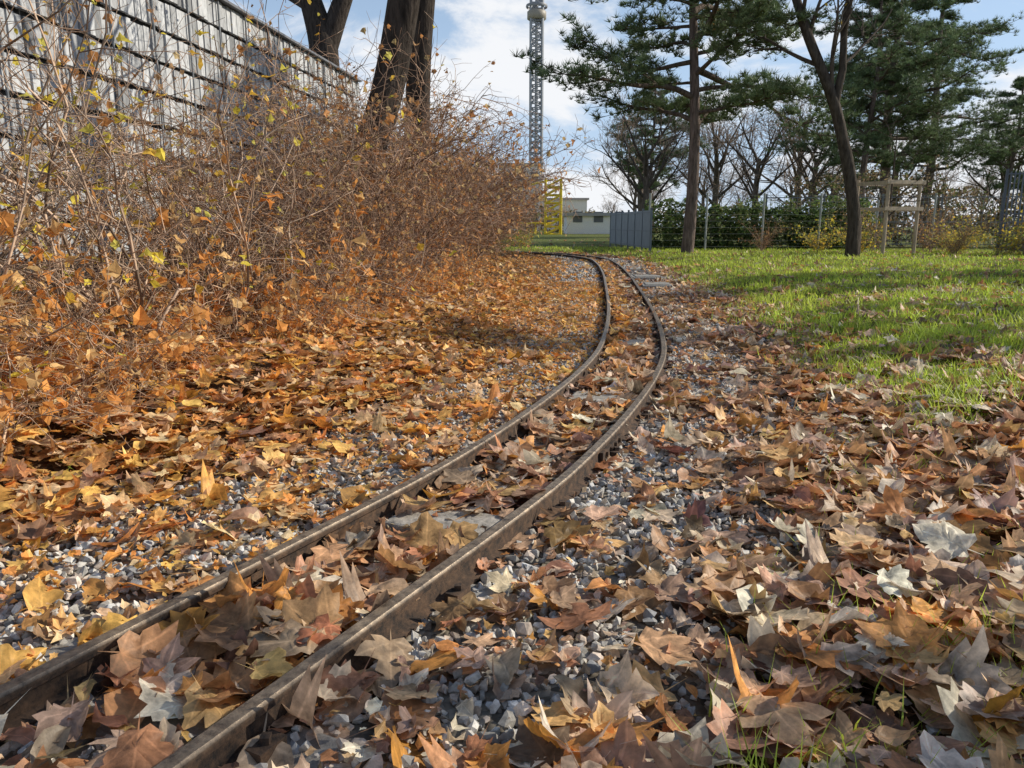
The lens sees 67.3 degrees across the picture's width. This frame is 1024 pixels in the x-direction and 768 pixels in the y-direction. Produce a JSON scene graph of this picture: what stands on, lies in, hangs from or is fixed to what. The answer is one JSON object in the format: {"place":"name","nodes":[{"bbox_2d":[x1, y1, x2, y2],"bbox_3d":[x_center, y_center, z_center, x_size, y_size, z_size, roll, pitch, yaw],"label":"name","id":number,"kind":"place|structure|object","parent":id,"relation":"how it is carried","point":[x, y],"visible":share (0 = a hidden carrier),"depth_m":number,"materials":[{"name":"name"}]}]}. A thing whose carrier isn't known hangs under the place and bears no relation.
{"place":"outdoors","nodes":[
{"label":"outdoors","id":0,"kind":"place"},
{"bbox_2d":[0,227,1023,767],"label":"ground","id":1,"kind":"structure","parent":0,"point":[548,669],"depth_m":2.75,"materials":[{"name":"soil"}]},
{"bbox_2d":[0,245,79,406],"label":"bramble","id":2,"kind":"object","parent":1,"relation":"on","point":[5,292],"visible":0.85,"depth_m":2.92,"materials":[{"name":"brown plant"}]},
{"bbox_2d":[0,193,120,387],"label":"bramble","id":3,"kind":"object","parent":1,"relation":"on","point":[7,220],"visible":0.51,"depth_m":3.39,"materials":[{"name":"brown plant"}]},
{"bbox_2d":[0,255,148,389],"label":"bramble","id":4,"kind":"object","parent":1,"relation":"on","point":[114,269],"visible":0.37,"depth_m":3.48,"materials":[{"name":"brown plant"}]},
{"bbox_2d":[0,334,159,463],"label":"bramble","id":5,"kind":"object","parent":1,"relation":"on","point":[35,379],"visible":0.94,"depth_m":2.67,"materials":[{"name":"brown plant"}]},
{"bbox_2d":[0,0,166,166],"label":"bare shrub","id":6,"kind":"object","parent":1,"relation":"on","point":[41,64],"visible":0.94,"depth_m":3.70,"materials":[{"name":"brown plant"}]},
{"bbox_2d":[0,138,191,422],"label":"bare shrub","id":7,"kind":"object","parent":1,"relation":"on","point":[70,297],"visible":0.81,"depth_m":2.78,"materials":[{"name":"brown plant"}]},
{"bbox_2d":[5,296,198,433],"bbox_3d":[-1.660,-0.095,3.120,0.671,0.569,1.091,-8,14,-34],"label":"bramble","id":8,"kind":"object","parent":1,"relation":"on","point":[90,355],"visible":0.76,"depth_m":2.92,"materials":[{"name":"brown plant"}]},
{"bbox_2d":[0,0,204,325],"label":"bare shrub","id":9,"kind":"object","parent":1,"relation":"on","point":[158,257],"visible":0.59,"depth_m":4.36,"materials":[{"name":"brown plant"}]},
{"bbox_2d":[0,0,213,306],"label":"bare shrub","id":10,"kind":"object","parent":1,"relation":"on","point":[35,128],"visible":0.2,"depth_m":6.21,"materials":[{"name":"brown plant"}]},
{"bbox_2d":[0,0,235,306],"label":"bare shrub","id":11,"kind":"object","parent":1,"relation":"on","point":[30,127],"visible":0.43,"depth_m":5.00,"materials":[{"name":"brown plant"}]},
{"bbox_2d":[28,193,231,382],"bbox_3d":[-2.275,-0.540,4.218,1.089,1.007,1.771,0,12,0],"label":"bramble","id":12,"kind":"object","parent":1,"relation":"on","point":[194,219],"visible":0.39,"depth_m":4.44,"materials":[{"name":"brown plant"}]},
{"bbox_2d":[0,0,274,399],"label":"bare shrub","id":13,"kind":"object","parent":1,"relation":"on","point":[26,158],"visible":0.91,"depth_m":3.21,"materials":[{"name":"brown plant"}]},
{"bbox_2d":[2,201,287,400],"bbox_3d":[-1.581,-0.365,3.655,0.916,0.970,1.347,7,14,30],"label":"bramble","id":14,"kind":"object","parent":1,"relation":"on","point":[173,351],"visible":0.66,"depth_m":3.44,"materials":[{"name":"brown plant"}]},
{"bbox_2d":[0,0,307,330],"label":"bare shrub","id":15,"kind":"object","parent":1,"relation":"on","point":[42,42],"visible":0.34,"depth_m":5.22,"materials":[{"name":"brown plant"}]},
{"bbox_2d":[0,0,319,362],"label":"bare shrub","id":16,"kind":"object","parent":1,"relation":"on","point":[159,153],"visible":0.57,"depth_m":3.95,"materials":[{"name":"brown plant"}]},
{"bbox_2d":[96,286,233,378],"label":"bramble","id":17,"kind":"object","parent":1,"relation":"on","point":[221,352],"visible":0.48,"depth_m":4.00,"materials":[{"name":"brown plant"}]},
{"bbox_2d":[0,0,352,276],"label":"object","id":18,"kind":"object","parent":1,"relation":"on","point":[32,17],"depth_m":13.44,"materials":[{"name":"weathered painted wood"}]},
{"bbox_2d":[0,0,358,271],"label":"cladding slats","id":19,"kind":"object","parent":18,"relation":"attached to","point":[168,16],"visible":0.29,"depth_m":13.73,"materials":[{"name":"grey metal"}]},
{"bbox_2d":[215,0,360,81],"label":"roof edge","id":20,"kind":"object","parent":18,"relation":"on","point":[237,9],"visible":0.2,"depth_m":18.89,"materials":[{"name":"paint"}]},
{"bbox_2d":[78,152,283,347],"bbox_3d":[-2.046,-0.731,4.596,1.267,1.381,1.863,-3,12,-12],"label":"bramble","id":21,"kind":"object","parent":1,"relation":"on","point":[213,320],"visible":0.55,"depth_m":4.86,"materials":[{"name":"brown plant"}]},
{"bbox_2d":[1,0,371,299],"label":"bare shrub","id":22,"kind":"object","parent":1,"relation":"on","point":[250,177],"visible":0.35,"depth_m":6.67,"materials":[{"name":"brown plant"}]},
{"bbox_2d":[5,0,405,338],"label":"bare shrub","id":23,"kind":"object","parent":1,"relation":"on","point":[239,47],"visible":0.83,"depth_m":5.05,"materials":[{"name":"brown plant"}]},
{"bbox_2d":[0,11,445,339],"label":"bare shrub","id":24,"kind":"object","parent":1,"relation":"on","point":[390,118],"visible":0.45,"depth_m":6.42,"materials":[{"name":"brown plant"}]},
{"bbox_2d":[0,0,482,350],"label":"bare shrub","id":25,"kind":"object","parent":1,"relation":"on","point":[106,219],"visible":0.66,"depth_m":4.65,"materials":[{"name":"brown plant"}]},
{"bbox_2d":[118,225,414,341],"bbox_3d":[-1.609,-0.657,5.150,1.807,0.858,1.054,-11,16,-42],"label":"bramble","id":26,"kind":"object","parent":1,"relation":"on","point":[362,239],"visible":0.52,"depth_m":5.13,"materials":[{"name":"brown plant"}]},
{"bbox_2d":[222,269,370,337],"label":"bramble","id":27,"kind":"object","parent":1,"relation":"on","point":[321,308],"visible":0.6,"depth_m":5.13,"materials":[{"name":"brown plant"}]},
{"bbox_2d":[237,251,364,308],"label":"bramble","id":28,"kind":"object","parent":1,"relation":"on","point":[314,283],"visible":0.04,"depth_m":6.57,"materials":[{"name":"brown plant"}]},
{"bbox_2d":[246,256,378,345],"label":"bramble","id":29,"kind":"object","parent":1,"relation":"on","point":[300,316],"visible":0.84,"depth_m":4.80,"materials":[{"name":"brown plant"}]},
{"bbox_2d":[30,0,600,320],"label":"shrub hedge","id":30,"kind":"object","parent":1,"relation":"on","point":[450,192],"visible":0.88,"depth_m":8.26,"materials":[{"name":"brown plant"}]},
{"bbox_2d":[213,209,417,327],"bbox_3d":[-1.477,-0.805,5.784,1.316,1.004,0.895,4,12,18],"label":"bramble","id":31,"kind":"object","parent":1,"relation":"on","point":[336,228],"visible":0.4,"depth_m":5.57,"materials":[{"name":"brown plant"}]},
{"bbox_2d":[258,223,381,326],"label":"bramble","id":32,"kind":"object","parent":1,"relation":"on","point":[330,253],"visible":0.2,"depth_m":5.77,"materials":[{"name":"brown plant"}]},
{"bbox_2d":[289,0,352,128],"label":"tree","id":33,"kind":"object","parent":1,"relation":"on","point":[332,23],"visible":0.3,"depth_m":23.02,"materials":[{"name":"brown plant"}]},
{"bbox_2d":[213,179,428,304],"bbox_3d":[-1.808,-1.189,7.020,1.935,1.305,1.316,1,12,4],"label":"bramble","id":34,"kind":"object","parent":1,"relation":"on","point":[359,198],"visible":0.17,"depth_m":6.59,"materials":[{"name":"brown plant"}]},
{"bbox_2d":[208,0,434,172],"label":"tree","id":35,"kind":"object","parent":1,"relation":"on","point":[425,26],"visible":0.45,"depth_m":12.99,"materials":[{"name":"brown plant"}]},
{"bbox_2d":[251,0,419,248],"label":"tree","id":36,"kind":"object","parent":1,"relation":"on","point":[399,14],"visible":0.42,"depth_m":10.17,"materials":[{"name":"brown plant"}]},
{"bbox_2d":[0,251,690,767],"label":"railway track","id":37,"kind":"structure","parent":1,"relation":"on","point":[24,697],"depth_m":1.77,"materials":[{"name":"metal"}]},
{"bbox_2d":[344,253,410,317],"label":"bramble","id":38,"kind":"object","parent":1,"relation":"on","point":[388,299],"visible":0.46,"depth_m":6.34,"materials":[{"name":"brown plant"}]},
{"bbox_2d":[357,247,419,314],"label":"bramble","id":39,"kind":"object","parent":1,"relation":"on","point":[383,300],"visible":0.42,"depth_m":6.93,"materials":[{"name":"brown plant"}]},
{"bbox_2d":[354,247,423,303],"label":"bramble","id":40,"kind":"object","parent":1,"relation":"on","point":[415,293],"visible":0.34,"depth_m":7.38,"materials":[{"name":"brown plant"}]},
{"bbox_2d":[369,246,451,301],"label":"bramble","id":41,"kind":"object","parent":1,"relation":"on","point":[434,279],"visible":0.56,"depth_m":7.60,"materials":[{"name":"brown plant"}]},
{"bbox_2d":[380,239,455,288],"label":"bramble","id":42,"kind":"object","parent":1,"relation":"on","point":[446,276],"visible":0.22,"depth_m":8.34,"materials":[{"name":"brown plant"}]},
{"bbox_2d":[413,245,476,277],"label":"bramble","id":43,"kind":"object","parent":1,"relation":"on","point":[452,271],"visible":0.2,"depth_m":10.18,"materials":[{"name":"brown plant"}]},
{"bbox_2d":[403,234,502,285],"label":"bramble","id":44,"kind":"object","parent":1,"relation":"on","point":[449,264],"visible":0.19,"depth_m":9.48,"materials":[{"name":"brown plant"}]},
{"bbox_2d":[421,231,498,291],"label":"bramble","id":45,"kind":"object","parent":1,"relation":"on","point":[452,280],"visible":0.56,"depth_m":8.89,"materials":[{"name":"brown plant"}]},
{"bbox_2d":[450,226,485,272],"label":"bramble","id":46,"kind":"object","parent":1,"relation":"on","point":[468,256],"visible":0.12,"depth_m":10.93,"materials":[{"name":"brown plant"}]},
{"bbox_2d":[0,255,941,767],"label":"gravel","id":47,"kind":"structure","parent":1,"relation":"on","point":[508,719],"depth_m":2.07,"materials":[{"name":"grey gravel"}]},
{"bbox_2d":[446,248,495,277],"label":"bramble","id":48,"kind":"object","parent":1,"relation":"on","point":[467,268],"visible":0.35,"depth_m":10.57,"materials":[{"name":"brown plant"}]},
{"bbox_2d":[463,239,482,268],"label":"bramble","id":49,"kind":"object","parent":1,"relation":"on","point":[470,253],"visible":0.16,"depth_m":12.30,"materials":[{"name":"brown plant"}]},
{"bbox_2d":[451,248,495,270],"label":"bramble","id":50,"kind":"object","parent":1,"relation":"on","point":[481,267],"visible":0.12,"depth_m":11.73,"materials":[{"name":"brown plant"}]},
{"bbox_2d":[470,250,497,268],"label":"bramble","id":51,"kind":"object","parent":1,"relation":"on","point":[482,262],"visible":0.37,"depth_m":12.68,"materials":[{"name":"brown plant"}]},
{"bbox_2d":[488,224,530,250],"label":"yellow shrub","id":52,"kind":"object","parent":1,"relation":"on","point":[511,243],"visible":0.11,"depth_m":22.07,"materials":[{"name":"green plant"}]},
{"bbox_2d":[0,239,1023,767],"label":"fallen leaves","id":53,"kind":"object","parent":1,"relation":"on","point":[324,595],"visible":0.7,"depth_m":2.10,"materials":[{"name":"orange plant"}]},
{"bbox_2d":[502,224,540,247],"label":"yellow shrub","id":54,"kind":"object","parent":1,"relation":"on","point":[519,241],"visible":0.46,"depth_m":28.43,"materials":[{"name":"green plant"}]},
{"bbox_2d":[45,245,1023,767],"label":"grass","id":55,"kind":"structure","parent":1,"relation":"on","point":[937,335],"depth_m":6.60,"materials":[{"name":"green plant"}]},
{"bbox_2d":[526,0,547,195],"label":"drop tower","id":56,"kind":"structure","parent":1,"relation":"on","point":[536,15],"depth_m":140.81,"materials":[{"name":"metal"}]},
{"bbox_2d":[520,178,562,234],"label":"yellow ride frame","id":57,"kind":"object","parent":1,"relation":"on","point":[559,219],"visible":0.62,"depth_m":69.65,"materials":[{"name":"paint"}]},
{"bbox_2d":[609,208,652,251],"bbox_3d":[4.075,-5.412,26.963,0.060,1.350,7.120,-1,12,-3],"label":"grey panel fence","id":58,"kind":"object","parent":1,"relation":"on","point":[633,229],"visible":0.96,"depth_m":26.17,"materials":[{"name":"metal"}]},
{"bbox_2d":[582,107,688,210],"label":"bare tree","id":59,"kind":"object","parent":1,"relation":"on","point":[639,198],"visible":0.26,"depth_m":58.09,"materials":[{"name":"brown plant"}]},
{"bbox_2d":[625,268,648,271],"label":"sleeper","id":60,"kind":"structure","parent":1,"relation":"on","point":[637,269],"depth_m":14.57,"materials":[{"name":"grey concrete"}]},
{"bbox_2d":[572,78,706,210],"bbox_3d":[5.676,-9.993,34.686,6.278,7.373,6.025,0,12,2],"label":"bare tree","id":61,"kind":"object","parent":1,"relation":"on","point":[646,182],"visible":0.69,"depth_m":34.28,"materials":[{"name":"brown plant"}]},
{"bbox_2d":[631,275,663,279],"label":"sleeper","id":62,"kind":"structure","parent":1,"relation":"on","point":[652,277],"depth_m":12.51,"materials":[{"name":"grey concrete"}]},
{"bbox_2d":[640,282,672,287],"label":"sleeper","id":63,"kind":"structure","parent":1,"relation":"on","point":[654,284],"depth_m":10.84,"materials":[{"name":"grey concrete"}]},
{"bbox_2d":[603,79,712,237],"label":"tree","id":64,"kind":"object","parent":1,"relation":"on","point":[632,168],"visible":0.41,"depth_m":51.42,"materials":[{"name":"green plant"}]},
{"bbox_2d":[510,0,860,252],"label":"pine tree","id":65,"kind":"object","parent":1,"relation":"on","point":[755,15],"visible":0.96,"depth_m":20.41,"materials":[{"name":"green plant"}]},
{"bbox_2d":[388,146,1022,229],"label":"distant tree row","id":66,"kind":"object","parent":1,"relation":"on","point":[704,189],"visible":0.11,"depth_m":108.66,"materials":[{"name":"green plant"}]},
{"bbox_2d":[649,72,801,236],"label":"bare tree","id":67,"kind":"object","parent":1,"relation":"on","point":[716,171],"visible":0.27,"depth_m":55.62,"materials":[{"name":"brown plant"}]},
{"bbox_2d":[504,203,1015,232],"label":"distant shrubs","id":68,"kind":"object","parent":1,"relation":"on","point":[760,215],"visible":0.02,"depth_m":85.13,"materials":[{"name":"green plant"}]},
{"bbox_2d":[738,219,787,251],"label":"bare shrub","id":69,"kind":"object","parent":1,"relation":"on","point":[761,243],"visible":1,"depth_m":23.49,"materials":[{"name":"brown plant"}]},
{"bbox_2d":[644,189,882,249],"bbox_3d":[8.647,-5.740,26.930,8.567,2.216,2.374,0,12,0],"label":"evergreen hedge","id":70,"kind":"object","parent":1,"relation":"on","point":[793,217],"visible":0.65,"depth_m":26.57,"materials":[{"name":"green plant"}]},
{"bbox_2d":[699,89,833,240],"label":"bare tree","id":71,"kind":"object","parent":1,"relation":"on","point":[757,172],"visible":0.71,"depth_m":42.40,"materials":[{"name":"brown plant"}]},
{"bbox_2d":[647,193,936,249],"bbox_3d":[9.350,-5.412,25.737,9.570,1.900,0.070,0,12,0],"label":"wire fence","id":72,"kind":"object","parent":1,"relation":"on","point":[763,213],"visible":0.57,"depth_m":25.77,"materials":[{"name":"metal"}]},
{"bbox_2d":[725,79,879,233],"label":"bare tree","id":73,"kind":"object","parent":1,"relation":"on","point":[797,172],"visible":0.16,"depth_m":56.00,"materials":[{"name":"brown plant"}]},
{"bbox_2d":[702,0,904,256],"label":"leaning tree","id":74,"kind":"object","parent":1,"relation":"on","point":[832,92],"visible":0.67,"depth_m":18.96,"materials":[{"name":"brown plant"}]},
{"bbox_2d":[785,216,843,251],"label":"yellow shrub","id":75,"kind":"object","parent":1,"relation":"on","point":[817,246],"visible":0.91,"depth_m":23.00,"materials":[{"name":"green plant"}]},
{"bbox_2d":[763,97,872,228],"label":"bare tree","id":76,"kind":"object","parent":1,"relation":"on","point":[815,174],"visible":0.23,"depth_m":48.23,"materials":[{"name":"brown plant"}]},
{"bbox_2d":[813,200,900,253],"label":"yellow shrub","id":77,"kind":"object","parent":1,"relation":"on","point":[864,236],"visible":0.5,"depth_m":21.77,"materials":[{"name":"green plant"}]},
{"bbox_2d":[835,203,911,250],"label":"bare shrub","id":78,"kind":"object","parent":1,"relation":"on","point":[874,226],"visible":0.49,"depth_m":23.95,"materials":[{"name":"brown plant"}]},
{"bbox_2d":[785,0,970,239],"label":"pine tree","id":79,"kind":"object","parent":1,"relation":"on","point":[893,51],"visible":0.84,"depth_m":33.01,"materials":[{"name":"green plant"}]},
{"bbox_2d":[764,193,1023,248],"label":"metal bar fence","id":80,"kind":"object","parent":1,"relation":"on","point":[883,197],"visible":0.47,"depth_m":28.22,"materials":[{"name":"grey metal"}]},
{"bbox_2d":[765,0,1023,242],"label":"pine tree","id":81,"kind":"object","parent":1,"relation":"on","point":[917,5],"visible":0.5,"depth_m":35.15,"materials":[{"name":"green plant"}]},
{"bbox_2d":[830,110,969,236],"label":"bare tree","id":82,"kind":"object","parent":1,"relation":"on","point":[897,174],"visible":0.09,"depth_m":50.02,"materials":[{"name":"brown plant"}]},
{"bbox_2d":[782,154,1023,247],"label":"distant bush","id":83,"kind":"object","parent":1,"relation":"on","point":[958,192],"visible":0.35,"depth_m":30.02,"materials":[{"name":"green plant"}]},
{"bbox_2d":[856,98,972,254],"bbox_3d":[10.721,-5.756,20.758,2.184,4.794,2.755,-10,15,-39],"label":"wooden tree guard","id":84,"kind":"object","parent":1,"relation":"on","point":[890,184],"visible":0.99,"depth_m":21.00,"materials":[{"name":"brown wood"}]},
{"bbox_2d":[876,190,981,252],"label":"bare shrub","id":85,"kind":"object","parent":1,"relation":"on","point":[925,242],"visible":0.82,"depth_m":22.74,"materials":[{"name":"brown plant"}]},
{"bbox_2d":[860,0,1023,240],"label":"pine tree","id":86,"kind":"object","parent":1,"relation":"on","point":[946,13],"visible":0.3,"depth_m":40.59,"materials":[{"name":"green plant"}]},
{"bbox_2d":[918,218,990,253],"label":"yellow shrub","id":87,"kind":"object","parent":1,"relation":"on","point":[950,238],"visible":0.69,"depth_m":21.18,"materials":[{"name":"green plant"}]},
{"bbox_2d":[919,206,1007,253],"bbox_3d":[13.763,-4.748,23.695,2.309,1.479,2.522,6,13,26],"label":"yellow shrub","id":88,"kind":"object","parent":1,"relation":"on","point":[941,246],"visible":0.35,"depth_m":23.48,"materials":[{"name":"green plant"}]},
{"bbox_2d":[935,114,1023,238],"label":"bare tree","id":89,"kind":"object","parent":1,"relation":"on","point":[1002,177],"visible":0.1,"depth_m":48.84,"materials":[{"name":"brown plant"}]},
{"bbox_2d":[953,75,1023,237],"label":"pine tree","id":90,"kind":"object","parent":1,"relation":"on","point":[1017,84],"visible":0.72,"depth_m":45.23,"materials":[{"name":"green plant"}]},
{"bbox_2d":[956,207,1023,255],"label":"yellow shrub","id":91,"kind":"object","parent":1,"relation":"on","point":[1016,238],"visible":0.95,"depth_m":20.21,"materials":[{"name":"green plant"}]},
{"bbox_2d":[988,195,1023,247],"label":"yellow shrub","id":92,"kind":"object","parent":1,"relation":"on","point":[1022,228],"visible":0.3,"depth_m":21.27,"materials":[{"name":"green plant"}]},
{"bbox_2d":[993,115,1023,192],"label":"bare tree","id":93,"kind":"object","parent":1,"relation":"on","point":[1014,162],"visible":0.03,"depth_m":54.79,"materials":[{"name":"brown plant"}]},
{"bbox_2d":[996,169,1023,251],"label":"metal bar fence","id":94,"kind":"object","parent":1,"relation":"on","point":[1002,214],"visible":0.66,"depth_m":20.59,"materials":[{"name":"grey metal"}]},
{"bbox_2d":[1003,215,1023,253],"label":"bare shrub","id":95,"kind":"object","parent":1,"relation":"on","point":[1021,234],"visible":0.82,"depth_m":20.17,"materials":[{"name":"brown plant"}]},
{"bbox_2d":[501,165,540,230],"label":"walls","id":96,"kind":"structure","parent":0,"point":[538,203],"depth_m":102.77,"materials":[{"name":"concrete"}]},
{"bbox_2d":[498,163,543,169],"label":"roof","id":97,"kind":"structure","parent":96,"relation":"on","point":[542,165],"depth_m":101.92,"materials":[{"name":"paint"}]},
{"bbox_2d":[508,172,537,222],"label":"windows","id":98,"kind":"structure","parent":96,"relation":"attached to","point":[536,194],"depth_m":102.95,"materials":[{"name":"paint"}]},
{"bbox_2d":[541,200,586,230],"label":"walls","id":99,"kind":"structure","parent":0,"point":[580,205],"depth_m":117.93,"materials":[{"name":"paint"}]},
{"bbox_2d":[543,198,588,199],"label":"roof","id":100,"kind":"structure","parent":99,"relation":"on","point":[572,199],"depth_m":117.43,"materials":[{"name":"paint"}]},
{"bbox_2d":[564,216,609,233],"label":"walls","id":101,"kind":"structure","parent":0,"point":[587,225],"depth_m":73.96,"materials":[{"name":"paint"}]},
{"bbox_2d":[562,213,609,216],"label":"roof","id":102,"kind":"structure","parent":101,"relation":"on","point":[587,214],"depth_m":73.44,"materials":[{"name":"paint"}]},
{"bbox_2d":[573,212,620,221],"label":"windows","id":103,"kind":"structure","parent":101,"relation":"attached to","point":[596,219],"depth_m":73.77,"materials":[{"name":"glass"}]},
{"bbox_2d":[228,0,1023,226],"label":"sky","id":104,"kind":"structure","parent":0,"point":[471,33],"materials":[{"name":"blue"}]}
]}

